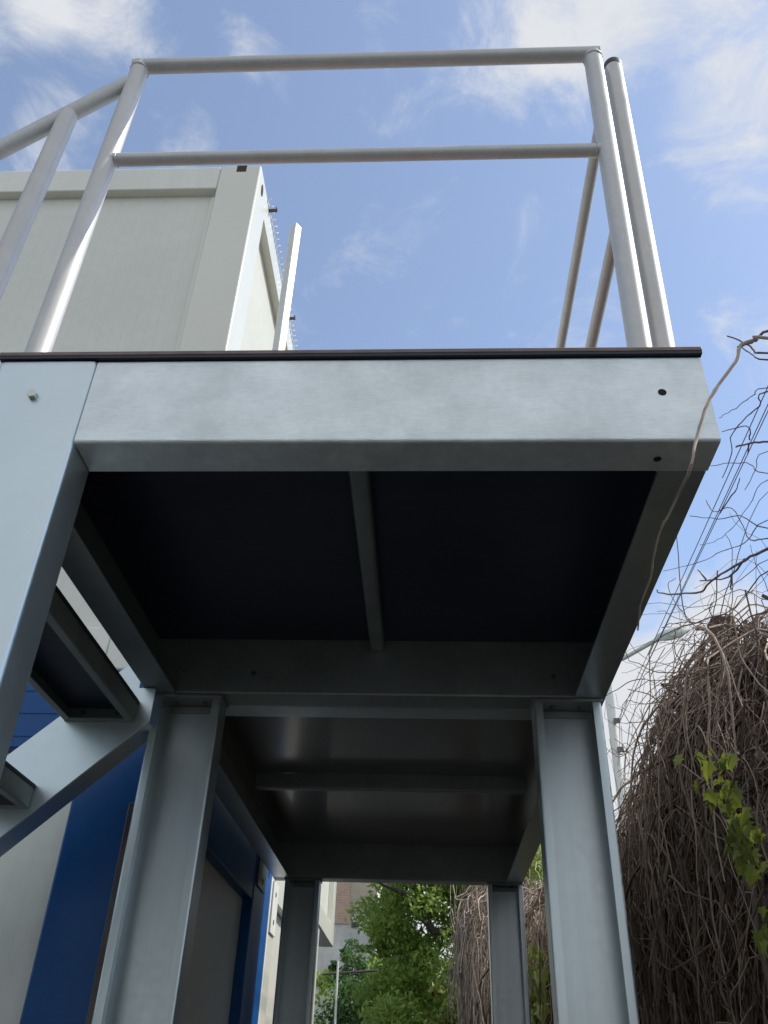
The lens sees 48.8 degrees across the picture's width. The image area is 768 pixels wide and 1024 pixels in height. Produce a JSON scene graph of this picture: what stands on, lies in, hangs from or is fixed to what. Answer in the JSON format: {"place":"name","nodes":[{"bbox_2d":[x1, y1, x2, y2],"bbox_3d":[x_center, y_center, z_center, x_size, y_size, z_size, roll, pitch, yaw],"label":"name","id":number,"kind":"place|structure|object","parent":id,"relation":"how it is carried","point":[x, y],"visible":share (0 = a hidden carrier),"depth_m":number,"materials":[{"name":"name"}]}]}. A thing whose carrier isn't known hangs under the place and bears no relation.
{"place":"outdoors","nodes":[
{"label":"outdoors","id":0,"kind":"place"},
{"bbox_2d":[0,76,156,856],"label":"steel staircase","id":1,"kind":"structure","parent":0,"point":[97,702],"depth_m":2.21,"materials":[{"name":"grey metal"}]},
{"bbox_2d":[313,882,381,1023],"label":"brick building","id":2,"kind":"structure","parent":0,"point":[347,893],"depth_m":27.28,"materials":[{"name":"grey paint"}]},
{"bbox_2d":[327,938,371,1012],"bbox_3d":[-0.726,10.858,16.855,1.071,4.334,1.038,0,-35,3],"label":"tree","id":3,"kind":"object","parent":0,"point":[358,964],"visible":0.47,"depth_m":17.68,"materials":[{"name":"green plant"}]},
{"bbox_2d":[0,0,767,1004],"label":"sky","id":4,"kind":"structure","parent":0,"point":[453,254],"materials":[{"name":"blue"}]},
{"bbox_3d":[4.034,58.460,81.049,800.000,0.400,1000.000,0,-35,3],"label":"ground","id":5,"kind":"structure","parent":0,"visible":0},
{"bbox_2d":[0,683,271,1023],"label":"site container","id":6,"kind":"object","parent":5,"relation":"on","point":[60,871],"visible":0.46,"depth_m":2.48,"materials":[{"name":"blue metal"}]},
{"bbox_2d":[0,165,336,946],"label":"site container","id":7,"kind":"object","parent":6,"relation":"on","point":[180,259],"visible":0.29,"depth_m":4.04,"materials":[{"name":"white metal"}]},
{"bbox_2d":[268,207,277,212],"bbox_3d":[-0.602,-1.638,4.584,0.050,0.025,0.020,0,-35,3],"label":"roof lug","id":8,"kind":"object","parent":7,"relation":"on","point":[273,210],"visible":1,"depth_m":4.58,"materials":[{"name":"grey metal"}]},
{"bbox_2d":[268,199,297,349],"bbox_3d":[-0.578,-1.208,5.211,0.031,0.035,1.646,0,-35,3],"label":"wire","id":9,"kind":"object","parent":7,"relation":"on","point":[280,268],"visible":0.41,"depth_m":4.83,"materials":[{"name":"grey metal"}]},
{"bbox_2d":[258,876,319,1023],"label":"site container","id":10,"kind":"object","parent":5,"relation":"on","point":[267,996],"visible":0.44,"depth_m":4.78,"materials":[{"name":"white metal"}]},
{"bbox_2d":[323,961,376,1023],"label":"line pole","id":11,"kind":"object","parent":5,"relation":"on","point":[346,972],"visible":1,"depth_m":10.64,"materials":[{"name":"grey metal"}]},
{"bbox_2d":[314,974,412,1023],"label":"round shrub","id":12,"kind":"object","parent":5,"relation":"on","point":[350,1015],"visible":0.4,"depth_m":14.42,"materials":[{"name":"green plant"}]},
{"bbox_2d":[92,693,639,1023],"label":"steel walkway","id":13,"kind":"structure","parent":5,"relation":"on","point":[312,798],"depth_m":3.07,"materials":[{"name":"grey metal"}]},
{"bbox_2d":[272,223,300,349],"bbox_3d":[-0.431,-0.439,3.253,0.038,2.090,0.038,-23,-42,31],"label":"steel post","id":14,"kind":"object","parent":13,"relation":"on","point":[282,323],"visible":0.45,"depth_m":3.59,"materials":[{"name":"white metal"}]},
{"bbox_2d":[0,347,720,778],"bbox_3d":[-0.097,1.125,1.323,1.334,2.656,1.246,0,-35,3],"label":"landing platform","id":15,"kind":"structure","parent":13,"relation":"on","point":[426,527],"depth_m":1.86,"materials":[{"name":"metal"}]},
{"bbox_2d":[24,46,651,351],"bbox_3d":[-0.072,-0.756,1.961,1.269,1.164,0.055,0,-35,3],"label":"guard railing","id":16,"kind":"object","parent":15,"relation":"on","point":[603,149],"visible":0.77,"depth_m":2.02,"materials":[{"name":"grey metal"}]},
{"bbox_2d":[556,57,674,347],"bbox_3d":[0.651,0.263,3.382,0.081,1.151,3.539,0,-35,3],"label":"side railing","id":17,"kind":"object","parent":15,"relation":"on","point":[659,321],"visible":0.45,"depth_m":2.07,"materials":[{"name":"grey metal"}]},
{"bbox_2d":[313,936,455,1023],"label":"leafy tree","id":18,"kind":"object","parent":5,"relation":"on","point":[321,984],"visible":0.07,"depth_m":22.58,"materials":[{"name":"green plant"}]},
{"bbox_2d":[342,843,542,1023],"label":"leafy tree","id":19,"kind":"object","parent":5,"relation":"on","point":[400,983],"visible":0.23,"depth_m":13.04,"materials":[{"name":"green plant"}]},
{"bbox_2d":[422,957,463,1023],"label":"tall shrub","id":20,"kind":"object","parent":5,"relation":"on","point":[436,991],"visible":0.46,"depth_m":11.21,"materials":[{"name":"green plant"}]},
{"bbox_2d":[461,616,737,1020],"bbox_3d":[1.253,2.754,4.025,0.119,3.141,20.213,2,-35,0],"label":"fence","id":21,"kind":"object","parent":5,"relation":"on","point":[715,621],"visible":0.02,"depth_m":3.39,"materials":[{"name":"grey metal"}]},
{"bbox_2d":[527,930,553,1023],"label":"leafy vine","id":22,"kind":"object","parent":21,"relation":"attached to","point":[533,977],"visible":0.56,"depth_m":4.52,"materials":[{"name":"green plant"}]},
{"bbox_2d":[439,559,766,1023],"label":"pale stems","id":23,"kind":"object","parent":21,"relation":"attached to","point":[477,958],"visible":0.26,"depth_m":7.71,"materials":[{"name":"plant"}]},
{"bbox_2d":[444,551,767,1023],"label":"side shoots","id":24,"kind":"object","parent":21,"relation":"attached to","point":[759,898],"visible":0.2,"depth_m":2.60,"materials":[{"name":"brown plant"}]},
{"bbox_2d":[750,894,767,959],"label":"leafy vine","id":25,"kind":"object","parent":24,"relation":"attached to","point":[760,937],"visible":1,"depth_m":1.80,"materials":[{"name":"green plant"}]},
{"bbox_2d":[450,582,767,1023],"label":"creeper tangle","id":26,"kind":"object","parent":21,"relation":"attached to","point":[700,713],"visible":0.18,"depth_m":2.84,"materials":[{"name":"brown plant"}]},
{"bbox_2d":[458,744,767,1023],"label":"thick stems","id":27,"kind":"object","parent":21,"relation":"attached to","point":[757,923],"visible":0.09,"depth_m":2.65,"materials":[{"name":"brown plant"}]},
{"bbox_2d":[461,594,767,1023],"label":"creeper curtain","id":28,"kind":"object","parent":21,"relation":"hanging from","point":[648,990],"visible":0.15,"depth_m":2.68,"materials":[{"name":"brown plant"}]},
{"bbox_2d":[466,687,767,1022],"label":"withered leaves","id":29,"kind":"object","parent":21,"relation":"attached to","point":[758,754],"visible":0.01,"depth_m":2.68,"materials":[{"name":"brown plant"}]},
{"bbox_2d":[606,330,767,975],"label":"bare twigs","id":30,"kind":"object","parent":21,"relation":"attached to","point":[710,672],"depth_m":2.78,"materials":[{"name":"brown plant"}]},
{"bbox_2d":[613,604,767,1023],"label":"looping vines","id":31,"kind":"object","parent":21,"relation":"attached to","point":[720,650],"visible":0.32,"depth_m":2.85,"materials":[{"name":"brown plant"}]},
{"bbox_2d":[637,335,767,630],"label":"hanging vine","id":32,"kind":"object","parent":21,"relation":"hanging from","point":[756,338],"visible":1,"depth_m":1.50,"materials":[{"name":"brown plant"}]},
{"bbox_2d":[673,700,767,890],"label":"leafy vine","id":33,"kind":"object","parent":21,"relation":"attached to","point":[740,827],"visible":1,"depth_m":1.99,"materials":[{"name":"green plant"}]},
{"bbox_2d":[605,626,689,837],"bbox_3d":[4.214,5.276,11.962,1.560,8.221,0.317,0,-35,3],"label":"street lamp","id":34,"kind":"object","parent":5,"relation":"on","point":[613,719],"visible":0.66,"depth_m":13.28,"materials":[{"name":"grey metal"}]},
{"bbox_2d":[618,386,767,719],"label":"overhead cable","id":35,"kind":"object","parent":34,"relation":"attached to","point":[700,536],"visible":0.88,"depth_m":8.56,"materials":[{"name":"grey plastic"}]},
{"bbox_2d":[621,404,767,718],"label":"overhead cable","id":36,"kind":"object","parent":34,"relation":"attached to","point":[703,543],"visible":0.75,"depth_m":8.57,"materials":[{"name":"grey plastic"}]},
{"bbox_2d":[622,411,767,715],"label":"overhead cable","id":37,"kind":"object","parent":34,"relation":"attached to","point":[713,525],"visible":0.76,"depth_m":8.48,"materials":[{"name":"grey plastic"}]}
]}

